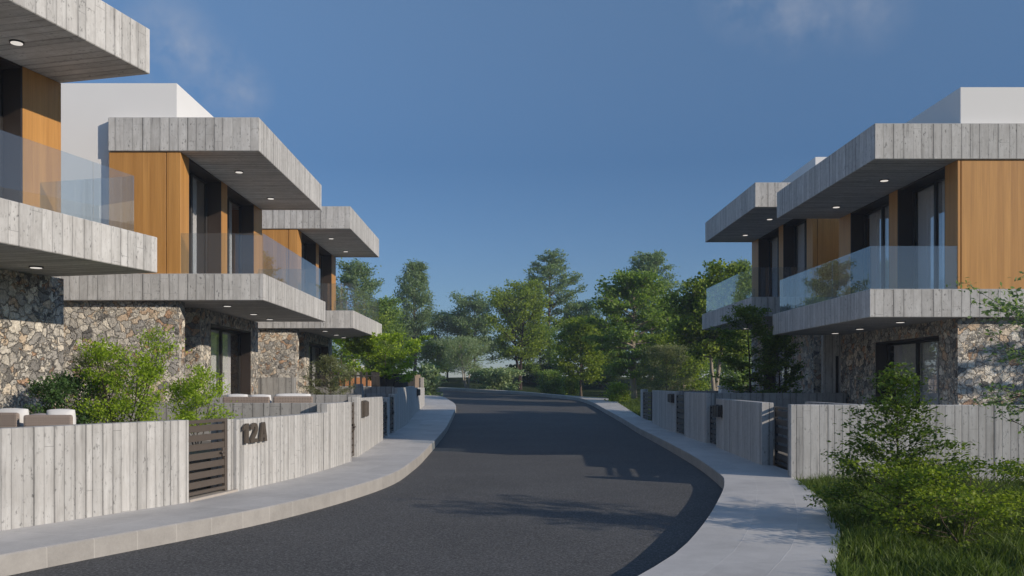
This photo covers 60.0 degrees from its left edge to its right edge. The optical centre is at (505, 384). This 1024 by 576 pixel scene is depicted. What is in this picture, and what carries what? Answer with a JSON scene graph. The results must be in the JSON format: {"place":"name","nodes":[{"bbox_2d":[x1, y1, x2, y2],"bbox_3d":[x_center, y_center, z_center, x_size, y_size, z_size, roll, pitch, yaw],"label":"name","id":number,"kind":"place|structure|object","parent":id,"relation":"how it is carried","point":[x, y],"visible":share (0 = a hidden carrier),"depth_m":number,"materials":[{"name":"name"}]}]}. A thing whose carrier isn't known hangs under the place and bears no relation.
{"place":"outdoors","nodes":[
{"label":"outdoors","id":0,"kind":"place"},
{"bbox_2d":[189,441,210,491],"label":"garden ground","id":1,"kind":"structure","parent":0,"point":[198,470],"depth_m":13.76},
{"bbox_2d":[0,408,28,427],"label":"garden sofa","id":2,"kind":"object","parent":1,"relation":"on","point":[11,417],"visible":0.23,"depth_m":12.51,"materials":[{"name":"fabric"}]},
{"bbox_2d":[23,409,75,426],"bbox_3d":[-6.456,0.815,12.863,0.660,0.930,0.870,0,0,-6],"label":"garden sofa","id":3,"kind":"object","parent":1,"relation":"on","point":[58,417],"visible":0.24,"depth_m":12.45,"materials":[{"name":"fabric"}]},
{"bbox_2d":[20,370,102,423],"bbox_3d":[-6.859,0.500,13.588,1.265,1.461,1.295,0,0,0],"label":"shrub","id":4,"kind":"object","parent":1,"relation":"on","point":[72,386],"visible":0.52,"depth_m":13.60,"materials":[{"name":"green plant"}]},
{"bbox_2d":[0,0,156,413],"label":"house","id":5,"kind":"structure","parent":1,"relation":"on","point":[48,48],"depth_m":14.80,"materials":[{"name":"concrete"}]},
{"bbox_2d":[0,69,2,197],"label":"window","id":6,"kind":"structure","parent":5,"relation":"in","point":[1,71],"depth_m":14.83,"materials":[{"name":"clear glass"}]},
{"bbox_2d":[0,420,188,530],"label":"garden wall","id":7,"kind":"structure","parent":1,"relation":"on","point":[53,473],"depth_m":11.13,"materials":[{"name":"concrete"}]},
{"bbox_2d":[189,418,226,495],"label":"garden gate","id":8,"kind":"structure","parent":7,"relation":"attached to","point":[222,444],"depth_m":13.15,"materials":[{"name":"brown metal"}]},
{"bbox_2d":[67,352,133,422],"bbox_3d":[-6.646,0.343,14.444,1.035,1.823,1.120,0,0,0],"label":"shrub","id":9,"kind":"object","parent":1,"relation":"on","point":[82,361],"visible":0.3,"depth_m":14.38,"materials":[{"name":"green plant"}]},
{"bbox_2d":[63,324,191,423],"bbox_3d":[-6.016,0.158,14.003,1.753,2.242,1.634,0,0,-42],"label":"shrub","id":10,"kind":"object","parent":1,"relation":"on","point":[150,371],"visible":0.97,"depth_m":13.86,"materials":[{"name":"green plant"}]},
{"bbox_2d":[56,83,324,402],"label":"house","id":11,"kind":"structure","parent":1,"relation":"on","point":[190,183],"depth_m":20.40,"materials":[{"name":"concrete"}]},
{"bbox_2d":[189,170,206,273],"bbox_3d":[-7.862,-3.897,22.000,0.209,2.745,2.320,0,0,0],"label":"window","id":12,"kind":"structure","parent":11,"relation":"in","point":[192,182],"depth_m":22.54,"materials":[{"name":"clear glass"}]},
{"bbox_2d":[211,327,240,394],"bbox_3d":[-8.022,-0.154,24.830,0.208,2.768,3.560,0,0,0],"label":"window","id":13,"kind":"structure","parent":11,"relation":"in","point":[220,340],"depth_m":25.36,"materials":[{"name":"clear glass"}]},
{"bbox_2d":[227,196,241,273],"bbox_3d":[-7.862,-3.897,24.935,0.209,2.745,2.450,0,0,0],"label":"window","id":14,"kind":"structure","parent":11,"relation":"in","point":[229,205],"depth_m":25.56,"materials":[{"name":"black glass"}]},
{"bbox_2d":[65,403,317,440],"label":"garden wall","id":15,"kind":"structure","parent":1,"relation":"on","point":[248,410],"depth_m":17.69,"materials":[{"name":"concrete"}]},
{"bbox_2d":[156,363,241,444],"bbox_3d":[-5.156,0.433,14.926,1.392,1.614,1.316,0,0,0],"label":"shrub","id":16,"kind":"object","parent":1,"relation":"on","point":[186,393],"visible":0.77,"depth_m":14.95,"materials":[{"name":"green plant"}]},
{"bbox_2d":[223,394,271,402],"bbox_3d":[-5.620,0.665,19.665,1.020,0.910,0.870,0,0,0],"label":"garden sofa","id":17,"kind":"object","parent":1,"relation":"on","point":[255,398],"visible":0.21,"depth_m":19.23,"materials":[{"name":"fabric"}]},
{"bbox_2d":[187,395,361,402],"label":"garden wall","id":18,"kind":"structure","parent":1,"relation":"on","point":[328,398],"depth_m":20.95,"materials":[{"name":"concrete"}]},
{"bbox_2d":[258,378,295,394],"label":"garden wall","id":19,"kind":"structure","parent":1,"relation":"on","point":[270,386],"depth_m":27.60,"materials":[{"name":"concrete"}]},
{"bbox_2d":[273,393,312,402],"bbox_3d":[-4.664,0.655,19.712,0.850,0.910,0.870,0,0,-7],"label":"garden sofa","id":20,"kind":"object","parent":1,"relation":"on","point":[293,398],"visible":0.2,"depth_m":19.30,"materials":[{"name":"fabric"}]},
{"bbox_2d":[258,206,381,393],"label":"house","id":21,"kind":"structure","parent":1,"relation":"on","point":[302,250],"depth_m":30.50,"materials":[{"name":"concrete"}]},
{"bbox_2d":[302,241,305,292],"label":"window","id":22,"kind":"structure","parent":21,"relation":"in","point":[304,243],"depth_m":33.20,"materials":[{"name":"black glass"}]},
{"bbox_2d":[309,345,320,386],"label":"window","id":23,"kind":"structure","parent":21,"relation":"in","point":[311,349],"depth_m":35.67,"materials":[{"name":"black glass"}]},
{"bbox_2d":[319,253,322,300],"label":"window","id":24,"kind":"structure","parent":21,"relation":"in","point":[320,255],"depth_m":36.05,"materials":[{"name":"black glass"}]},
{"bbox_2d":[297,354,358,394],"bbox_3d":[-4.393,0.163,22.310,1.470,1.891,1.277,0,0,0],"label":"shrub","id":25,"kind":"object","parent":1,"relation":"on","point":[332,363],"visible":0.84,"depth_m":22.19,"materials":[{"name":"plant"}]},
{"bbox_2d":[332,339,366,386],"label":"tree","id":26,"kind":"object","parent":1,"relation":"on","point":[346,352],"visible":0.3,"depth_m":43.75,"materials":[{"name":"green plant"}]},
{"bbox_2d":[309,387,393,394],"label":"garden wall","id":27,"kind":"structure","parent":1,"relation":"on","point":[377,390],"depth_m":33.30,"materials":[{"name":"concrete"}]},
{"bbox_2d":[340,378,370,386],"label":"picket fence","id":28,"kind":"object","parent":1,"relation":"on","point":[363,382],"visible":0.16,"depth_m":45.98,"materials":[{"name":"brown paint"}]},
{"bbox_2d":[353,384,362,397],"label":"garden wall","id":29,"kind":"structure","parent":1,"relation":"on","point":[358,390],"depth_m":27.00,"materials":[{"name":"concrete"}]},
{"bbox_2d":[309,372,414,387],"bbox_3d":[-5.197,-0.085,42.627,2.588,0.770,18.581,0,0,7],"label":"picket fence","id":30,"kind":"object","parent":1,"relation":"on","point":[377,380],"visible":0.29,"depth_m":34.71,"materials":[{"name":"paint"}]},
{"bbox_2d":[342,331,436,386],"bbox_3d":[-4.635,-0.499,36.396,3.791,3.283,3.195,0,0,-25],"label":"tree","id":31,"kind":"object","parent":1,"relation":"on","point":[369,345],"visible":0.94,"depth_m":36.08,"materials":[{"name":"green plant"}]},
{"bbox_2d":[388,394,396,432],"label":"garden wall","id":32,"kind":"structure","parent":1,"relation":"on","point":[394,396],"depth_m":30.70,"materials":[{"name":"concrete"}]},
{"bbox_2d":[392,386,413,428],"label":"garden wall","id":33,"kind":"structure","parent":1,"relation":"on","point":[405,404],"depth_m":35.02,"materials":[{"name":"concrete"}]},
{"bbox_2d":[0,395,455,554],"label":"pavement","id":34,"kind":"structure","parent":0,"point":[418,433],"depth_m":13.31,"materials":[{"name":"grey concrete"}]},
{"bbox_2d":[189,489,237,501],"bbox_3d":[-4.486,1.692,13.225,0.370,0.115,1.311,0,0,13],"label":"doorstep","id":35,"kind":"object","parent":34,"relation":"on","point":[205,495],"visible":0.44,"depth_m":13.16,"materials":[{"name":"concrete"}]},
{"bbox_2d":[383,402,387,435],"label":"garden gate","id":36,"kind":"structure","parent":34,"relation":"on","point":[385,417],"depth_m":27.81,"materials":[{"name":"black metal"}]},
{"bbox_2d":[390,397,394,431],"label":"garden gate","id":37,"kind":"structure","parent":34,"relation":"on","point":[392,412],"depth_m":30.05,"materials":[{"name":"black metal"}]},
{"bbox_2d":[9,390,722,575],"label":"road","id":38,"kind":"structure","parent":0,"point":[497,484],"depth_m":12.65,"materials":[{"name":"grey asphalt"}]},
{"bbox_2d":[67,0,1023,377],"label":"sky","id":39,"kind":"structure","parent":0,"point":[474,139],"materials":[{"name":"blue"}]},
{"bbox_2d":[334,376,858,563],"bbox_3d":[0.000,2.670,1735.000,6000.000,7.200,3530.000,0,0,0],"label":"ground","id":40,"kind":"structure","parent":0,"point":[587,390],"depth_m":86.22,"materials":[{"name":"green plant"}]},
{"bbox_2d":[211,419,232,489],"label":"garden wall","id":41,"kind":"structure","parent":40,"relation":"on","point":[229,454],"depth_m":13.72,"materials":[{"name":"concrete"}]},
{"bbox_2d":[0,408,455,575],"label":"kerb","id":42,"kind":"structure","parent":40,"relation":"on","point":[18,562],"depth_m":10.73,"materials":[{"name":"concrete"}]},
{"bbox_2d":[233,412,327,490],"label":"garden wall","id":43,"kind":"structure","parent":40,"relation":"on","point":[293,446],"depth_m":15.22,"materials":[{"name":"concrete"}]},
{"bbox_2d":[242,422,266,443],"bbox_3d":[-4.024,0.777,14.279,0.032,0.315,0.757,0,0,13],"label":"house number","id":44,"kind":"object","parent":43,"relation":"attached to","point":[246,428],"visible":1,"depth_m":14.23,"materials":[{"name":"brown metal"}]},
{"bbox_2d":[317,402,350,468],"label":"garden wall","id":45,"kind":"structure","parent":40,"relation":"on","point":[339,433],"depth_m":18.20,"materials":[{"name":"concrete"}]},
{"bbox_2d":[351,402,355,455],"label":"garden gate","id":46,"kind":"structure","parent":45,"relation":"attached to","point":[353,426],"depth_m":20.13,"materials":[{"name":"brown metal"}]},
{"bbox_2d":[348,397,359,456],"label":"garden wall","id":47,"kind":"structure","parent":40,"relation":"on","point":[356,400],"depth_m":20.34,"materials":[{"name":"concrete"}]},
{"bbox_2d":[332,257,393,362],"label":"tall tree","id":48,"kind":"object","parent":40,"relation":"on","point":[360,269],"visible":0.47,"depth_m":77.46,"materials":[{"name":"green plant"}]},
{"bbox_2d":[360,397,382,454],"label":"garden wall","id":49,"kind":"structure","parent":40,"relation":"on","point":[371,430],"depth_m":23.34,"materials":[{"name":"concrete"}]},
{"bbox_2d":[362,400,368,417],"bbox_3d":[-3.370,0.590,21.421,0.100,0.400,0.750,0,0,-2],"label":"number plaque","id":50,"kind":"object","parent":49,"relation":"attached to","point":[365,408],"visible":1,"depth_m":21.09,"materials":[{"name":"brown metal"}]},
{"bbox_2d":[350,311,399,372],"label":"leafy tree","id":51,"kind":"object","parent":40,"relation":"on","point":[384,323],"visible":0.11,"depth_m":65.70,"materials":[{"name":"green plant"}]},
{"bbox_2d":[359,295,410,373],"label":"leafy tree","id":52,"kind":"object","parent":40,"relation":"on","point":[385,305],"visible":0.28,"depth_m":71.42,"materials":[{"name":"green plant"}]},
{"bbox_2d":[383,397,389,436],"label":"garden wall","id":53,"kind":"structure","parent":40,"relation":"on","point":[386,399],"depth_m":28.59,"materials":[{"name":"concrete"}]},
{"bbox_2d":[392,258,439,372],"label":"slender tree","id":54,"kind":"object","parent":40,"relation":"on","point":[409,283],"visible":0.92,"depth_m":87.18,"materials":[{"name":"green plant"}]},
{"bbox_2d":[414,387,424,413],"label":"garden wall","id":55,"kind":"structure","parent":40,"relation":"on","point":[419,402],"depth_m":45.08,"materials":[{"name":"concrete"}]},
{"bbox_2d":[415,375,423,387],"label":"garden screen","id":56,"kind":"object","parent":40,"relation":"on","point":[419,382],"visible":0.3,"depth_m":52.60,"materials":[{"name":"concrete"}]},
{"bbox_2d":[415,361,446,396],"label":"shrub","id":57,"kind":"object","parent":40,"relation":"on","point":[430,374],"visible":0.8,"depth_m":65.53,"materials":[{"name":"green plant"}]},
{"bbox_2d":[417,339,465,374],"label":"leafy tree","id":58,"kind":"object","parent":40,"relation":"on","point":[432,348],"visible":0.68,"depth_m":90.94,"materials":[{"name":"green plant"}]},
{"bbox_2d":[421,309,479,377],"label":"leafy tree","id":59,"kind":"object","parent":40,"relation":"on","point":[438,323],"visible":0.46,"depth_m":95.94,"materials":[{"name":"green plant"}]},
{"bbox_2d":[431,335,493,387],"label":"willow tree","id":60,"kind":"object","parent":40,"relation":"on","point":[469,343],"visible":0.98,"depth_m":78.65,"materials":[{"name":"green plant"}]},
{"bbox_2d":[432,290,508,372],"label":"leafy tree","id":61,"kind":"object","parent":40,"relation":"on","point":[478,306],"visible":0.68,"depth_m":93.92,"materials":[{"name":"green plant"}]},
{"bbox_2d":[466,366,528,390],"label":"shrub","id":62,"kind":"object","parent":40,"relation":"on","point":[493,379],"visible":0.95,"depth_m":75.04,"materials":[{"name":"green plant"}]},
{"bbox_2d":[480,277,555,389],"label":"maple tree","id":63,"kind":"object","parent":40,"relation":"on","point":[518,305],"visible":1,"depth_m":81.97,"materials":[{"name":"green plant"}]},
{"bbox_2d":[505,362,564,382],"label":"shrub","id":64,"kind":"object","parent":40,"relation":"on","point":[526,378],"visible":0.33,"depth_m":88.60,"materials":[{"name":"green plant"}]},
{"bbox_2d":[516,323,560,384],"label":"leafy tree","id":65,"kind":"object","parent":40,"relation":"on","point":[544,357],"visible":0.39,"depth_m":87.08,"materials":[{"name":"green plant"}]},
{"bbox_2d":[532,369,564,393],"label":"shrub","id":66,"kind":"object","parent":40,"relation":"on","point":[551,382],"visible":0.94,"depth_m":72.39,"materials":[{"name":"green plant"}]},
{"bbox_2d":[524,248,587,364],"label":"tall tree","id":67,"kind":"object","parent":40,"relation":"on","point":[551,260],"visible":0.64,"depth_m":92.07,"materials":[{"name":"green plant"}]},
{"bbox_2d":[560,375,582,395],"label":"shrub","id":68,"kind":"object","parent":40,"relation":"on","point":[571,388],"visible":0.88,"depth_m":69.69,"materials":[{"name":"green plant"}]},
{"bbox_2d":[546,313,613,395],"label":"leafy tree","id":69,"kind":"object","parent":40,"relation":"on","point":[575,329],"visible":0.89,"depth_m":66.22,"materials":[{"name":"green plant"}]},
{"bbox_2d":[557,299,603,352],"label":"leafy tree","id":70,"kind":"object","parent":40,"relation":"on","point":[586,311],"visible":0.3,"depth_m":96.22,"materials":[{"name":"green plant"}]},
{"bbox_2d":[437,388,724,527],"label":"kerb","id":71,"kind":"structure","parent":40,"relation":"on","point":[711,473],"depth_m":30.25,"materials":[{"name":"concrete"}]},
{"bbox_2d":[577,343,621,387],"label":"leafy tree","id":72,"kind":"object","parent":40,"relation":"on","point":[609,378],"visible":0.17,"depth_m":83.48,"materials":[{"name":"green plant"}]},
{"bbox_2d":[598,380,632,402],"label":"shrub","id":73,"kind":"object","parent":40,"relation":"on","point":[617,392],"visible":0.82,"depth_m":54.75,"materials":[{"name":"green plant"}]},
{"bbox_2d":[578,268,684,397],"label":"spreading tree","id":74,"kind":"object","parent":40,"relation":"on","point":[635,290],"visible":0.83,"depth_m":59.25,"materials":[{"name":"green plant"}]},
{"bbox_2d":[640,389,647,419],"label":"garden wall","id":75,"kind":"structure","parent":40,"relation":"on","point":[641,401],"depth_m":39.44,"materials":[{"name":"concrete"}]},
{"bbox_2d":[623,333,676,387],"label":"leafy tree","id":76,"kind":"object","parent":40,"relation":"on","point":[640,381],"visible":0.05,"depth_m":79.97,"materials":[{"name":"green plant"}]},
{"bbox_2d":[623,249,693,378],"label":"tall tree","id":77,"kind":"object","parent":40,"relation":"on","point":[653,260],"visible":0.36,"depth_m":90.10,"materials":[{"name":"green plant"}]},
{"bbox_2d":[632,342,699,405],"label":"shrub","id":78,"kind":"object","parent":40,"relation":"on","point":[665,353],"visible":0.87,"depth_m":42.80,"materials":[{"name":"green plant"}]},
{"bbox_2d":[652,390,681,432],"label":"garden wall","id":79,"kind":"structure","parent":40,"relation":"on","point":[664,413],"depth_m":32.99,"materials":[{"name":"concrete"}]},
{"bbox_2d":[643,392,651,419],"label":"garden gate","id":80,"kind":"structure","parent":79,"relation":"attached to","point":[646,406],"depth_m":37.94,"materials":[{"name":"black metal"}]},
{"bbox_2d":[638,331,709,390],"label":"leafy tree","id":81,"kind":"object","parent":40,"relation":"on","point":[667,338],"visible":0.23,"depth_m":57.49,"materials":[{"name":"green plant"}]},
{"bbox_2d":[668,318,725,390],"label":"leafy tree","id":82,"kind":"object","parent":40,"relation":"on","point":[705,376],"visible":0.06,"depth_m":65.74,"materials":[{"name":"green plant"}]},
{"bbox_2d":[684,392,713,443],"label":"garden wall","id":83,"kind":"structure","parent":40,"relation":"on","point":[697,415],"depth_m":26.20,"materials":[{"name":"concrete"}]},
{"bbox_2d":[660,258,751,390],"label":"round tree","id":84,"kind":"object","parent":40,"relation":"on","point":[717,286],"visible":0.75,"depth_m":49.05,"materials":[{"name":"green plant"}]},
{"bbox_2d":[704,331,750,390],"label":"leafy tree","id":85,"kind":"object","parent":40,"relation":"on","point":[728,373],"visible":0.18,"depth_m":69.13,"materials":[{"name":"green plant"}]},
{"bbox_2d":[728,256,751,390],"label":"tall tree","id":86,"kind":"object","parent":40,"relation":"on","point":[744,263],"visible":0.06,"depth_m":79.81,"materials":[{"name":"green plant"}]},
{"bbox_2d":[788,404,1023,480],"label":"garden wall","id":87,"kind":"structure","parent":40,"relation":"on","point":[812,428],"depth_m":15.64,"materials":[{"name":"concrete"}]},
{"bbox_2d":[616,396,651,420],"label":"grass","id":88,"kind":"structure","parent":0,"point":[633,405],"depth_m":50.69,"materials":[{"name":"green plant"}]},
{"bbox_2d":[439,387,840,575],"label":"pavement","id":89,"kind":"structure","parent":0,"point":[763,520],"depth_m":10.41,"materials":[{"name":"grey concrete"}]},
{"bbox_2d":[677,394,683,432],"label":"garden gate","id":90,"kind":"structure","parent":89,"relation":"on","point":[679,414],"depth_m":29.59,"materials":[{"name":"black metal"}]},
{"bbox_2d":[710,405,715,442],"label":"garden gate","id":91,"kind":"structure","parent":89,"relation":"on","point":[712,422],"depth_m":24.69,"materials":[{"name":"black metal"}]},
{"bbox_2d":[716,399,772,464],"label":"garden wall","id":92,"kind":"structure","parent":89,"relation":"on","point":[744,428],"depth_m":19.67,"materials":[{"name":"concrete"}]},
{"bbox_2d":[712,404,721,417],"bbox_3d":[5.519,0.690,23.127,0.100,0.320,0.950,0,0,3],"label":"mailbox","id":93,"kind":"object","parent":92,"relation":"attached to","point":[716,410],"visible":1,"depth_m":22.91,"materials":[{"name":"black metal"}]},
{"bbox_2d":[775,406,787,467],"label":"garden gate","id":94,"kind":"structure","parent":92,"relation":"attached to","point":[783,440],"depth_m":17.76,"materials":[{"name":"black metal"}]},
{"bbox_2d":[682,429,787,469],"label":"garden ground","id":95,"kind":"structure","parent":0,"point":[783,453],"depth_m":19.58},
{"bbox_2d":[682,391,759,424],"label":"garden wall","id":96,"kind":"structure","parent":95,"relation":"on","point":[707,392],"depth_m":31.60,"materials":[{"name":"concrete"}]},
{"bbox_2d":[708,303,802,392],"bbox_3d":[7.325,-0.307,26.635,2.477,4.208,2.293,0,0,-14],"label":"tree","id":97,"kind":"object","parent":95,"relation":"on","point":[749,315],"visible":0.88,"depth_m":26.46,"materials":[{"name":"green plant"}]},
{"bbox_2d":[702,157,838,392],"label":"house","id":98,"kind":"structure","parent":95,"relation":"on","point":[795,263],"depth_m":29.65,"materials":[{"name":"concrete"}]},
{"bbox_2d":[768,234,778,296],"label":"window","id":99,"kind":"structure","parent":98,"relation":"in","point":[775,243],"depth_m":33.19,"materials":[{"name":"black glass"}]},
{"bbox_2d":[772,335,790,392],"bbox_3d":[10.052,-0.354,31.600,0.209,2.768,3.100,0,0,0],"label":"window","id":100,"kind":"structure","parent":98,"relation":"in","point":[781,377],"depth_m":32.23,"materials":[{"name":"black glass"}]},
{"bbox_2d":[794,219,805,296],"bbox_3d":[10.032,-4.098,29.400,0.208,2.745,2.320,0,0,0],"label":"window","id":101,"kind":"structure","parent":98,"relation":"in","point":[802,228],"depth_m":30.16,"materials":[{"name":"black glass"}]},
{"bbox_2d":[751,335,806,392],"bbox_3d":[8.314,0.038,26.961,1.647,3.421,1.705,0,0,0],"label":"tree","id":102,"kind":"object","parent":95,"relation":"on","point":[790,377],"visible":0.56,"depth_m":26.73,"materials":[{"name":"green plant"}]},
{"bbox_2d":[714,393,845,443],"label":"garden wall","id":103,"kind":"structure","parent":95,"relation":"on","point":[781,399],"depth_m":25.30,"materials":[{"name":"concrete"}]},
{"bbox_2d":[773,87,1023,404],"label":"house","id":104,"kind":"structure","parent":95,"relation":"on","point":[926,206],"depth_m":19.66,"materials":[{"name":"concrete"}]},
{"bbox_2d":[864,202,888,289],"bbox_3d":[10.202,-3.428,23.805,0.208,2.745,2.450,0,0,0],"label":"window","id":105,"kind":"structure","parent":104,"relation":"in","point":[879,221],"depth_m":24.33,"materials":[{"name":"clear glass"}]},
{"bbox_2d":[887,339,938,404],"bbox_3d":[10.222,0.316,21.835,0.208,2.768,3.370,0,0,0],"label":"window","id":106,"kind":"structure","parent":104,"relation":"in","point":[925,356],"depth_m":21.79,"materials":[{"name":"clear glass"}]},
{"bbox_2d":[912,176,944,288],"bbox_3d":[10.202,-3.428,20.870,0.208,2.745,2.320,0,0,0],"label":"window","id":107,"kind":"structure","parent":104,"relation":"in","point":[929,199],"depth_m":21.41,"materials":[{"name":"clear glass"}]},
{"bbox_2d":[794,468,1023,575],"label":"lawn","id":108,"kind":"structure","parent":0,"point":[1018,572],"depth_m":9.51,"materials":[{"name":"green plant"}]},
{"bbox_2d":[803,360,989,541],"bbox_3d":[4.695,0.807,10.676,2.138,2.176,2.036,0,0,0],"label":"shrub","id":109,"kind":"object","parent":108,"relation":"on","point":[892,431],"visible":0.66,"depth_m":10.56,"materials":[{"name":"green plant"}]},
{"bbox_2d":[831,455,1023,554],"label":"shrub","id":110,"kind":"object","parent":108,"relation":"on","point":[973,500],"visible":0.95,"depth_m":9.60,"materials":[{"name":"green plant"}]},
{"bbox_2d":[946,271,1023,433],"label":"tree","id":111,"kind":"object","parent":108,"relation":"on","point":[1006,307],"visible":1,"depth_m":9.84,"materials":[{"name":"green plant"}]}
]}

